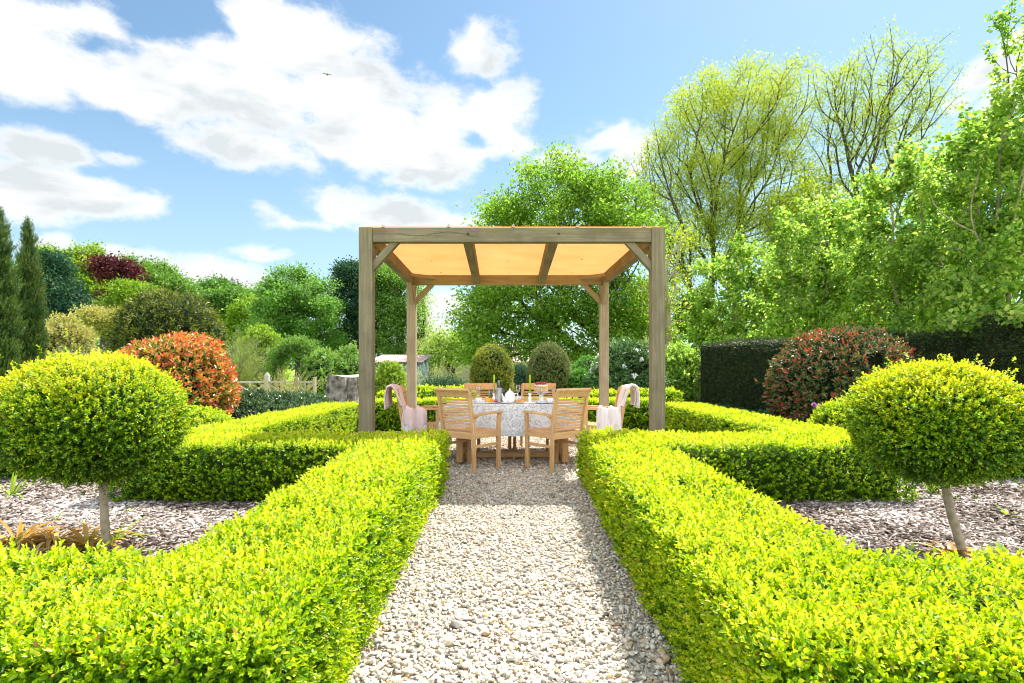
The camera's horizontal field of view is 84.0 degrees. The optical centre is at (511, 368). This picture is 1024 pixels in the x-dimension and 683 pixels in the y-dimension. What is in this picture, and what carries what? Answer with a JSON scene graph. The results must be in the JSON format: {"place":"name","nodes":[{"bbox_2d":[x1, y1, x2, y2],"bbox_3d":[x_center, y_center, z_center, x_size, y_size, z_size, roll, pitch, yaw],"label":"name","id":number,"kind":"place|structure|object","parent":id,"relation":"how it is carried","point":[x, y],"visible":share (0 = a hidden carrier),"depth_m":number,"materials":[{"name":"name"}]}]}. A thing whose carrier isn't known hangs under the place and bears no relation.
{"place":"outdoors","nodes":[
{"label":"outdoors","id":0,"kind":"place"},
{"bbox_2d":[6,369,667,430],"bbox_3d":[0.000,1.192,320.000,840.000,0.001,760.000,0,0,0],"label":"ground","id":1,"kind":"structure","parent":0,"point":[291,375],"depth_m":80.55,"materials":[{"name":"green plant"}]},
{"bbox_2d":[0,207,30,382],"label":"cypress","id":2,"kind":"object","parent":1,"relation":"on","point":[10,333],"visible":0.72,"depth_m":14.48,"materials":[{"name":"green plant"}]},
{"bbox_2d":[12,215,51,364],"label":"cypress","id":3,"kind":"object","parent":1,"relation":"on","point":[32,301],"visible":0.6,"depth_m":16.89,"materials":[{"name":"green plant"}]},
{"bbox_2d":[15,246,103,331],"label":"broadleaf tree","id":4,"kind":"object","parent":1,"relation":"on","point":[64,291],"visible":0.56,"depth_m":45.20,"materials":[{"name":"green plant"}]},
{"bbox_2d":[43,310,101,356],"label":"shrub","id":5,"kind":"object","parent":1,"relation":"on","point":[76,332],"visible":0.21,"depth_m":21.67,"materials":[{"name":"beige plant"}]},
{"bbox_2d":[36,237,112,335],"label":"lime green tree","id":6,"kind":"object","parent":1,"relation":"on","point":[77,254],"visible":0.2,"depth_m":60.41,"materials":[{"name":"green plant"}]},
{"bbox_2d":[44,342,110,358],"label":"willow shrub","id":7,"kind":"object","parent":1,"relation":"on","point":[75,349],"visible":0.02,"depth_m":19.66,"materials":[{"name":"green plant"}]},
{"bbox_2d":[69,302,133,353],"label":"yellow bush tree","id":8,"kind":"object","parent":1,"relation":"on","point":[96,317],"visible":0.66,"depth_m":43.04,"materials":[{"name":"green plant"}]},
{"bbox_2d":[76,251,149,348],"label":"copper beech","id":9,"kind":"object","parent":1,"relation":"on","point":[109,267],"visible":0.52,"depth_m":54.77,"materials":[{"name":"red plant"}]},
{"bbox_2d":[89,273,163,333],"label":"broadleaf tree","id":10,"kind":"object","parent":1,"relation":"on","point":[122,290],"visible":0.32,"depth_m":50.59,"materials":[{"name":"green plant"}]},
{"bbox_2d":[116,248,208,304],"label":"broadleaf tree","id":11,"kind":"object","parent":1,"relation":"on","point":[160,271],"visible":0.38,"depth_m":62.76,"materials":[{"name":"green plant"}]},
{"bbox_2d":[102,283,230,366],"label":"yew tree","id":12,"kind":"object","parent":1,"relation":"on","point":[175,313],"visible":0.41,"depth_m":16.62,"materials":[{"name":"green plant"}]},
{"bbox_2d":[0,475,377,591],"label":"mulch bed","id":13,"kind":"object","parent":1,"relation":"on","point":[164,536],"visible":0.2,"depth_m":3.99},
{"bbox_2d":[0,471,36,497],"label":"daylily","id":14,"kind":"object","parent":13,"relation":"on","point":[12,484],"visible":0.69,"depth_m":5.20,"materials":[{"name":"green plant"}]},
{"bbox_2d":[0,443,42,479],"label":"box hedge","id":15,"kind":"object","parent":13,"relation":"on","point":[3,471],"visible":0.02,"depth_m":5.92,"materials":[{"name":"green plant"}]},
{"bbox_2d":[0,520,66,554],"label":"daylily","id":16,"kind":"object","parent":13,"relation":"on","point":[20,532],"visible":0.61,"depth_m":3.84,"materials":[{"name":"orange plant"}]},
{"bbox_2d":[8,526,100,553],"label":"daylily","id":17,"kind":"object","parent":13,"relation":"on","point":[44,543],"visible":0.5,"depth_m":3.76,"materials":[{"name":"brown plant"}]},
{"bbox_2d":[37,522,141,555],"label":"daylily","id":18,"kind":"object","parent":13,"relation":"on","point":[83,542],"visible":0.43,"depth_m":3.75,"materials":[{"name":"brown plant"}]},
{"bbox_2d":[0,328,208,548],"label":"topiary ball tree","id":19,"kind":"object","parent":13,"relation":"on","point":[100,419],"visible":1,"depth_m":3.36,"materials":[{"name":"green plant"}]},
{"bbox_2d":[72,516,149,540],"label":"daylily","id":20,"kind":"object","parent":13,"relation":"on","point":[117,535],"visible":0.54,"depth_m":3.82,"materials":[{"name":"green plant"}]},
{"bbox_2d":[172,404,233,429],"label":"shrub","id":21,"kind":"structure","parent":13,"relation":"on","point":[206,413],"depth_m":7.49,"materials":[{"name":"green plant"}]},
{"bbox_2d":[0,426,451,682],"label":"box hedge","id":22,"kind":"object","parent":13,"relation":"on","point":[291,594],"visible":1,"depth_m":1.79,"materials":[{"name":"green plant"}]},
{"bbox_2d":[107,401,406,503],"bbox_3d":[-2.284,0.889,7.787,2.600,0.628,5.884,0,0,0],"label":"box hedge","id":23,"kind":"object","parent":13,"relation":"on","point":[258,457],"visible":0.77,"depth_m":5.01,"materials":[{"name":"green plant"}]},
{"bbox_2d":[190,270,248,329],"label":"oak tree","id":24,"kind":"object","parent":1,"relation":"on","point":[221,281],"visible":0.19,"depth_m":73.67,"materials":[{"name":"green plant"}]},
{"bbox_2d":[193,280,258,331],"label":"oak tree","id":25,"kind":"object","parent":1,"relation":"on","point":[219,297],"visible":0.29,"depth_m":58.02,"materials":[{"name":"green plant"}]},
{"bbox_2d":[94,332,380,375],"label":"distant wood","id":26,"kind":"object","parent":1,"relation":"on","point":[98,342],"depth_m":85.39,"materials":[{"name":"green plant"}]},
{"bbox_2d":[217,288,263,349],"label":"lime green tree","id":27,"kind":"object","parent":1,"relation":"on","point":[233,316],"visible":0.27,"depth_m":50.65,"materials":[{"name":"green plant"}]},
{"bbox_2d":[226,327,271,390],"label":"willow shrub","id":28,"kind":"object","parent":1,"relation":"on","point":[245,368],"visible":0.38,"depth_m":21.84,"materials":[{"name":"green plant"}]},
{"bbox_2d":[235,323,289,390],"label":"shrub","id":29,"kind":"object","parent":1,"relation":"on","point":[266,336],"visible":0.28,"depth_m":23.59,"materials":[{"name":"green plant"}]},
{"bbox_2d":[223,372,315,393],"bbox_3d":[-7.450,0.649,16.788,3.323,1.061,0.155,0,0,0],"label":"garden fence","id":30,"kind":"object","parent":1,"relation":"on","point":[267,377],"visible":0.29,"depth_m":16.76,"materials":[{"name":"brown wood"}]},
{"bbox_2d":[246,366,323,393],"bbox_3d":[-6.426,0.537,16.244,2.206,1.298,2.062,0,0,0],"label":"dogwood","id":31,"kind":"object","parent":1,"relation":"on","point":[291,387],"visible":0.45,"depth_m":16.23,"materials":[{"name":"green plant"}]},
{"bbox_2d":[231,259,353,380],"bbox_3d":[-15.354,-3.190,39.659,8.602,8.759,8.389,0,0,0],"label":"maple tree","id":32,"kind":"object","parent":1,"relation":"on","point":[288,307],"visible":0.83,"depth_m":38.51,"materials":[{"name":"green plant"}]},
{"bbox_2d":[261,333,329,390],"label":"shrub","id":33,"kind":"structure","parent":1,"relation":"on","point":[291,345],"depth_m":19.24,"materials":[{"name":"green plant"}]},
{"bbox_2d":[287,347,342,395],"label":"shrub","id":34,"kind":"object","parent":1,"relation":"on","point":[316,363],"visible":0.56,"depth_m":18.64,"materials":[{"name":"green plant"}]},
{"bbox_2d":[321,343,376,392],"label":"shrub","id":35,"kind":"object","parent":1,"relation":"on","point":[349,360],"visible":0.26,"depth_m":19.43,"materials":[{"name":"green plant"}]},
{"bbox_2d":[327,255,397,357],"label":"pine tree","id":36,"kind":"object","parent":1,"relation":"on","point":[347,273],"visible":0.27,"depth_m":42.52,"materials":[{"name":"green plant"}]},
{"bbox_2d":[375,355,431,390],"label":"shed","id":37,"kind":"structure","parent":1,"relation":"on","point":[400,359],"depth_m":21.89,"materials":[{"name":"white metal"}]},
{"bbox_2d":[375,263,432,355],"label":"ivy tree","id":38,"kind":"object","parent":1,"relation":"on","point":[394,316],"visible":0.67,"depth_m":41.23,"materials":[{"name":"green plant"}]},
{"bbox_2d":[394,332,442,370],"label":"blossom tree","id":39,"kind":"object","parent":1,"relation":"on","point":[423,342],"visible":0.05,"depth_m":42.32,"materials":[{"name":"green plant"}]},
{"bbox_2d":[406,285,441,342],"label":"ash tree","id":40,"kind":"object","parent":1,"relation":"on","point":[423,330],"visible":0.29,"depth_m":45.78,"materials":[{"name":"green plant"}]},
{"bbox_2d":[375,383,480,403],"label":"box hedge","id":41,"kind":"object","parent":1,"relation":"on","point":[427,389],"visible":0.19,"depth_m":12.38,"materials":[{"name":"green plant"}]},
{"bbox_2d":[417,353,466,383],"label":"young tree","id":42,"kind":"object","parent":1,"relation":"on","point":[434,371],"visible":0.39,"depth_m":16.99,"materials":[{"name":"green plant"}]},
{"bbox_2d":[419,373,467,394],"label":"shrub","id":43,"kind":"object","parent":1,"relation":"on","point":[444,382],"visible":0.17,"depth_m":15.31,"materials":[{"name":"green plant"}]},
{"bbox_2d":[417,322,472,377],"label":"willow tree","id":44,"kind":"object","parent":1,"relation":"on","point":[438,348],"visible":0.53,"depth_m":39.14,"materials":[{"name":"green plant"}]},
{"bbox_2d":[468,343,515,397],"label":"topiary yew","id":45,"kind":"object","parent":1,"relation":"on","point":[489,364],"visible":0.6,"depth_m":14.85,"materials":[{"name":"green plant"}]},
{"bbox_2d":[429,362,570,381],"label":"stone wall","id":46,"kind":"structure","parent":1,"relation":"on","point":[464,375],"depth_m":46.77,"materials":[{"name":"stone"}]},
{"bbox_2d":[375,396,648,431],"bbox_3d":[0.010,0.865,10.847,5.723,0.689,0.940,0,0,0],"label":"box hedge","id":47,"kind":"object","parent":1,"relation":"on","point":[386,420],"visible":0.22,"depth_m":10.51,"materials":[{"name":"green plant"}]},
{"bbox_2d":[512,363,528,397],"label":"topiary dome","id":48,"kind":"structure","parent":1,"relation":"on","point":[519,378],"depth_m":17.69,"materials":[{"name":"green plant"}]},
{"bbox_2d":[525,341,571,395],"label":"topiary yew","id":49,"kind":"object","parent":1,"relation":"on","point":[550,363],"visible":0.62,"depth_m":14.84,"materials":[{"name":"green plant"}]},
{"bbox_2d":[437,136,688,368],"bbox_3d":[2.381,-4.599,27.081,11.888,11.692,9.727,0,0,0],"label":"beech tree","id":50,"kind":"object","parent":1,"relation":"on","point":[602,198],"visible":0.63,"depth_m":25.25,"materials":[{"name":"green plant"}]},
{"bbox_2d":[567,367,589,387],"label":"topiary dome","id":51,"kind":"structure","parent":1,"relation":"on","point":[577,376],"depth_m":14.83,"materials":[{"name":"green plant"}]},
{"bbox_2d":[566,354,597,387],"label":"shrub","id":52,"kind":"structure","parent":1,"relation":"on","point":[586,364],"depth_m":18.28,"materials":[{"name":"green plant"}]},
{"bbox_2d":[562,385,683,417],"bbox_3d":[2.321,0.794,12.610,2.807,0.831,0.969,0,0,0],"label":"box hedge","id":53,"kind":"object","parent":1,"relation":"on","point":[673,391],"visible":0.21,"depth_m":12.34,"materials":[{"name":"green plant"}]},
{"bbox_2d":[583,333,676,393],"bbox_3d":[2.925,0.192,14.567,2.335,2.175,2.248,0,0,0],"label":"rhododendron","id":54,"kind":"object","parent":1,"relation":"on","point":[628,361],"visible":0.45,"depth_m":13.96,"materials":[{"name":"green plant"}]},
{"bbox_2d":[625,121,705,301],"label":"airy tree","id":55,"kind":"object","parent":1,"relation":"on","point":[668,189],"visible":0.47,"depth_m":33.29,"materials":[{"name":"green plant"}]},
{"bbox_2d":[628,210,709,349],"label":"slender tree","id":56,"kind":"object","parent":1,"relation":"on","point":[669,333],"visible":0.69,"depth_m":23.83,"materials":[{"name":"green plant"}]},
{"bbox_2d":[635,281,721,357],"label":"broadleaf tree","id":57,"kind":"object","parent":1,"relation":"on","point":[686,309],"visible":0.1,"depth_m":29.75,"materials":[{"name":"green plant"}]},
{"bbox_2d":[665,340,700,402],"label":"shrub","id":58,"kind":"object","parent":1,"relation":"on","point":[681,363],"visible":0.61,"depth_m":16.98,"materials":[{"name":"green plant"}]},
{"bbox_2d":[645,40,837,351],"bbox_3d":[14.047,-9.342,35.993,11.823,21.232,9.194,0,0,0],"label":"airy tree","id":59,"kind":"object","parent":1,"relation":"on","point":[736,155],"visible":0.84,"depth_m":34.63,"materials":[{"name":"green plant"}]},
{"bbox_2d":[679,225,822,350],"bbox_3d":[8.610,-1.877,19.956,5.244,6.274,4.524,0,0,0],"label":"lime tree","id":60,"kind":"object","parent":1,"relation":"on","point":[707,321],"visible":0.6,"depth_m":20.06,"materials":[{"name":"green plant"}]},
{"bbox_2d":[586,488,1018,647],"bbox_3d":[4.210,1.180,5.900,7.180,0.001,9.800,0,0,0],"label":"mulch bed","id":61,"kind":"object","parent":1,"relation":"on","point":[781,538],"depth_m":4.12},
{"bbox_2d":[623,400,920,502],"bbox_3d":[2.304,0.893,7.797,2.544,0.629,5.901,0,0,0],"label":"box hedge","id":62,"kind":"object","parent":61,"relation":"on","point":[776,458],"visible":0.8,"depth_m":5.01,"materials":[{"name":"green plant"}]},
{"bbox_2d":[574,425,1023,682],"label":"box hedge","id":63,"kind":"object","parent":61,"relation":"on","point":[742,599],"visible":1,"depth_m":1.82,"materials":[{"name":"green plant"}]},
{"bbox_2d":[806,396,864,429],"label":"shrub","id":64,"kind":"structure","parent":61,"relation":"on","point":[824,414],"depth_m":8.14,"materials":[{"name":"green plant"}]},
{"bbox_2d":[745,477,1023,597],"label":"bark chips","id":65,"kind":"object","parent":61,"relation":"on","point":[990,524],"visible":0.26,"depth_m":4.38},
{"bbox_2d":[831,352,1023,557],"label":"topiary ball tree","id":66,"kind":"object","parent":61,"relation":"on","point":[944,425],"visible":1,"depth_m":3.21,"materials":[{"name":"green plant"}]},
{"bbox_2d":[900,540,986,558],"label":"daylily","id":67,"kind":"object","parent":61,"relation":"on","point":[950,546],"visible":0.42,"depth_m":3.55,"materials":[{"name":"brown plant"}]},
{"bbox_2d":[985,541,1023,559],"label":"weed","id":68,"kind":"object","parent":61,"relation":"on","point":[999,545],"visible":0.29,"depth_m":3.52,"materials":[{"name":"green plant"}]},
{"bbox_2d":[728,159,888,332],"bbox_3d":[16.039,-5.069,30.731,7.880,12.511,7.094,0,0,0],"label":"airy tree","id":69,"kind":"object","parent":1,"relation":"on","point":[804,187],"visible":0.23,"depth_m":30.50,"materials":[{"name":"green plant"}]},
{"bbox_2d":[744,184,911,343],"bbox_3d":[9.305,-2.043,16.946,4.581,6.578,4.173,0,0,35],"label":"lime tree","id":70,"kind":"object","parent":1,"relation":"on","point":[817,269],"visible":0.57,"depth_m":16.53,"materials":[{"name":"green plant"}]},
{"bbox_2d":[671,295,1023,350],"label":"distant wood","id":71,"kind":"object","parent":1,"relation":"on","point":[677,340],"depth_m":60.37,"materials":[{"name":"green plant"}]},
{"bbox_2d":[740,167,1023,332],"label":"broadleaf tree","id":72,"kind":"object","parent":1,"relation":"on","point":[806,327],"visible":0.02,"depth_m":27.61,"materials":[{"name":"green plant"}]},
{"bbox_2d":[794,14,975,241],"bbox_3d":[21.661,-9.452,33.979,9.580,21.283,7.988,0,0,0],"label":"airy tree","id":73,"kind":"object","parent":1,"relation":"on","point":[881,124],"visible":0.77,"depth_m":33.30,"materials":[{"name":"green plant"}]},
{"bbox_2d":[824,135,1017,338],"bbox_3d":[10.274,-2.290,13.495,4.515,7.049,3.947,0,0,0],"label":"lime tree","id":74,"kind":"object","parent":1,"relation":"on","point":[885,265],"visible":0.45,"depth_m":13.73,"materials":[{"name":"green plant"}]},
{"bbox_2d":[893,62,1023,336],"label":"lime tree","id":75,"kind":"object","parent":1,"relation":"on","point":[992,246],"visible":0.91,"depth_m":11.24,"materials":[{"name":"green plant"}]},
{"bbox_2d":[940,0,1023,308],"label":"lime tree","id":76,"kind":"object","parent":1,"relation":"on","point":[1004,31],"visible":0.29,"depth_m":12.35,"materials":[{"name":"green plant"}]},
{"bbox_2d":[0,0,1023,368],"label":"sky","id":77,"kind":"structure","parent":0,"point":[206,136],"materials":[{"name":"blue"}]},
{"bbox_2d":[351,431,679,481],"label":"gravel","id":78,"kind":"structure","parent":0,"point":[542,467],"depth_m":6.87,"materials":[{"name":"beige gravel"}]},
{"bbox_2d":[345,431,691,682],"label":"gravel path","id":79,"kind":"structure","parent":0,"point":[552,663],"depth_m":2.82,"materials":[{"name":"beige gravel"}]},
{"bbox_2d":[396,385,444,429],"bbox_3d":[-1.204,0.697,7.420,0.613,0.942,0.558,0,0,0],"label":"armchair","id":80,"kind":"object","parent":79,"relation":"on","point":[434,425],"visible":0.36,"depth_m":7.17,"materials":[{"name":"brown wood"}]},
{"bbox_2d":[384,383,426,432],"bbox_3d":[-1.336,0.557,7.268,0.556,0.724,0.405,0,0,0],"label":"blanket","id":81,"kind":"object","parent":80,"relation":"on","point":[413,418],"visible":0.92,"depth_m":7.12,"materials":[{"name":"pink fabric"}]},
{"bbox_2d":[434,388,502,472],"bbox_3d":[-0.509,0.697,6.625,0.558,0.942,0.613,0,0,38],"label":"armchair","id":82,"kind":"object","parent":79,"relation":"on","point":[470,434],"visible":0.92,"depth_m":6.48,"materials":[{"name":"brown wood"}]},
{"bbox_2d":[464,383,510,451],"bbox_3d":[-0.357,0.697,8.240,0.558,0.942,0.613,0,0,-24],"label":"armchair","id":83,"kind":"object","parent":79,"relation":"on","point":[483,386],"visible":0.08,"depth_m":8.43,"materials":[{"name":"brown wood"}]},
{"bbox_2d":[375,478,626,681],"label":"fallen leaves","id":84,"kind":"object","parent":79,"relation":"on","point":[590,680],"visible":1,"depth_m":3.08,"materials":[{"name":"brown plant"}]},
{"bbox_2d":[359,224,664,432],"bbox_3d":[-0.033,-0.186,7.775,3.371,2.771,3.295,0,0,0],"label":"pergola","id":85,"kind":"object","parent":79,"relation":"on","point":[583,257],"visible":0.94,"depth_m":6.72,"materials":[{"name":"brown wood"}]},
{"bbox_2d":[456,438,568,462],"bbox_3d":[0.000,0.800,7.400,1.590,0.709,1.010,0,0,0],"label":"dining table","id":86,"kind":"object","parent":79,"relation":"on","point":[461,451],"visible":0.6,"depth_m":7.32,"materials":[{"name":"brown wood"}]},
{"bbox_2d":[437,399,585,446],"bbox_3d":[0.000,0.781,7.410,1.895,0.689,1.295,0,0,0],"label":"tablecloth","id":87,"kind":"object","parent":86,"relation":"on","point":[512,422],"visible":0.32,"depth_m":6.88,"materials":[{"name":"fabric"}]},
{"bbox_2d":[496,388,501,402],"bbox_3d":[-0.163,0.341,7.100,0.086,0.190,0.086,0,0,0],"label":"bottle cooler","id":88,"kind":"object","parent":87,"relation":"on","point":[499,395],"visible":0.95,"depth_m":7.06,"materials":[{"name":"metal"}]},
{"bbox_2d":[502,388,518,402],"bbox_3d":[-0.029,0.344,7.091,0.197,0.183,0.135,0,0,32],"label":"teapot","id":89,"kind":"object","parent":87,"relation":"on","point":[510,394],"visible":0.87,"depth_m":7.05,"materials":[{"name":"white ceramic"}]},
{"bbox_2d":[528,375,531,401],"bbox_3d":[0.222,0.252,7.080,0.084,0.366,0.084,0,0,0],"label":"candlestick","id":90,"kind":"object","parent":87,"relation":"on","point":[529,397],"visible":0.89,"depth_m":7.07,"materials":[{"name":"ceramic"}]},
{"bbox_2d":[533,391,548,401],"bbox_3d":[0.370,0.367,7.220,0.224,0.136,0.224,0,0,0],"label":"cake stand","id":91,"kind":"object","parent":87,"relation":"on","point":[541,399],"visible":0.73,"depth_m":7.19,"materials":[{"name":"white ceramic"}]},
{"bbox_2d":[534,384,547,391],"bbox_3d":[0.373,0.255,7.220,0.187,0.094,0.189,0,0,0],"label":"cake","id":92,"kind":"object","parent":91,"relation":"on","point":[538,388],"visible":0.97,"depth_m":7.15,"materials":[{"name":"beige food"}]},
{"bbox_2d":[513,383,555,451],"bbox_3d":[0.331,0.697,8.243,0.558,0.942,0.613,0,0,14],"label":"armchair","id":93,"kind":"object","parent":79,"relation":"on","point":[525,386],"visible":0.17,"depth_m":8.44,"materials":[{"name":"brown wood"}]},
{"bbox_2d":[522,388,591,472],"bbox_3d":[0.529,0.697,6.625,0.558,0.942,0.613,0,0,-38],"label":"armchair","id":94,"kind":"object","parent":79,"relation":"on","point":[554,434],"visible":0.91,"depth_m":6.49,"materials":[{"name":"brown wood"}]},
{"bbox_2d":[579,385,631,433],"bbox_3d":[1.199,0.697,7.420,0.613,0.942,0.558,0,0,0],"label":"armchair","id":95,"kind":"object","parent":79,"relation":"on","point":[588,425],"visible":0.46,"depth_m":7.17,"materials":[{"name":"brown wood"}]},
{"bbox_2d":[596,384,639,430],"bbox_3d":[1.326,0.564,7.270,0.561,0.735,0.402,0,0,0],"label":"blanket","id":96,"kind":"object","parent":95,"relation":"on","point":[610,416],"visible":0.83,"depth_m":7.12,"materials":[{"name":"pink fabric"}]},
{"bbox_2d":[384,478,660,606],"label":"gravel","id":97,"kind":"structure","parent":0,"point":[460,535],"depth_m":3.67,"materials":[{"name":"beige gravel"}]},
{"label":"flower bed soil","id":98,"kind":"structure","parent":0,"visible":0},
{"bbox_2d":[112,330,242,415],"bbox_3d":[-6.038,0.280,10.185,2.245,1.963,2.376,0,0,0],"label":"photinia bush","id":99,"kind":"object","parent":98,"relation":"on","point":[202,370],"visible":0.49,"depth_m":9.77,"materials":[{"name":"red plant"}]},
{"bbox_2d":[230,386,334,419],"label":"laurel shrub","id":100,"kind":"object","parent":98,"relation":"on","point":[254,402],"visible":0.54,"depth_m":11.20,"materials":[{"name":"green plant"}]},
{"bbox_2d":[325,374,358,409],"bbox_3d":[-3.905,0.696,13.201,1.326,1.089,1.246,0,0,0],"label":"tree stump","id":101,"kind":"object","parent":98,"relation":"on","point":[342,388],"visible":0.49,"depth_m":12.90,"materials":[{"name":"grey wood"}]},
{"bbox_2d":[375,359,406,398],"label":"shrub","id":102,"kind":"object","parent":98,"relation":"on","point":[388,374],"visible":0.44,"depth_m":14.27,"materials":[{"name":"green plant"}]},
{"label":"flower bed soil","id":103,"kind":"structure","parent":0,"visible":0},
{"bbox_2d":[709,403,787,423],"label":"ground cover","id":104,"kind":"object","parent":103,"relation":"on","point":[760,411],"visible":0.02,"depth_m":14.09,"materials":[{"name":"green plant"}]},
{"bbox_2d":[754,320,920,422],"bbox_3d":[6.372,0.166,10.972,2.740,2.186,2.742,0,0,-18],"label":"photinia bush","id":105,"kind":"object","parent":103,"relation":"on","point":[819,367],"visible":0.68,"depth_m":10.40,"materials":[{"name":"red plant"}]},
{"bbox_2d":[695,326,981,412],"bbox_3d":[7.764,0.146,12.925,1.510,2.111,8.138,0,0,-34],"label":"yew hedge","id":106,"kind":"object","parent":103,"relation":"on","point":[729,373],"visible":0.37,"depth_m":14.53,"materials":[{"name":"green plant"}]},
{"bbox_2d":[969,309,1023,392],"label":"yew hedge","id":107,"kind":"object","parent":103,"relation":"on","point":[1002,346],"visible":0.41,"depth_m":10.08,"materials":[{"name":"green plant"}]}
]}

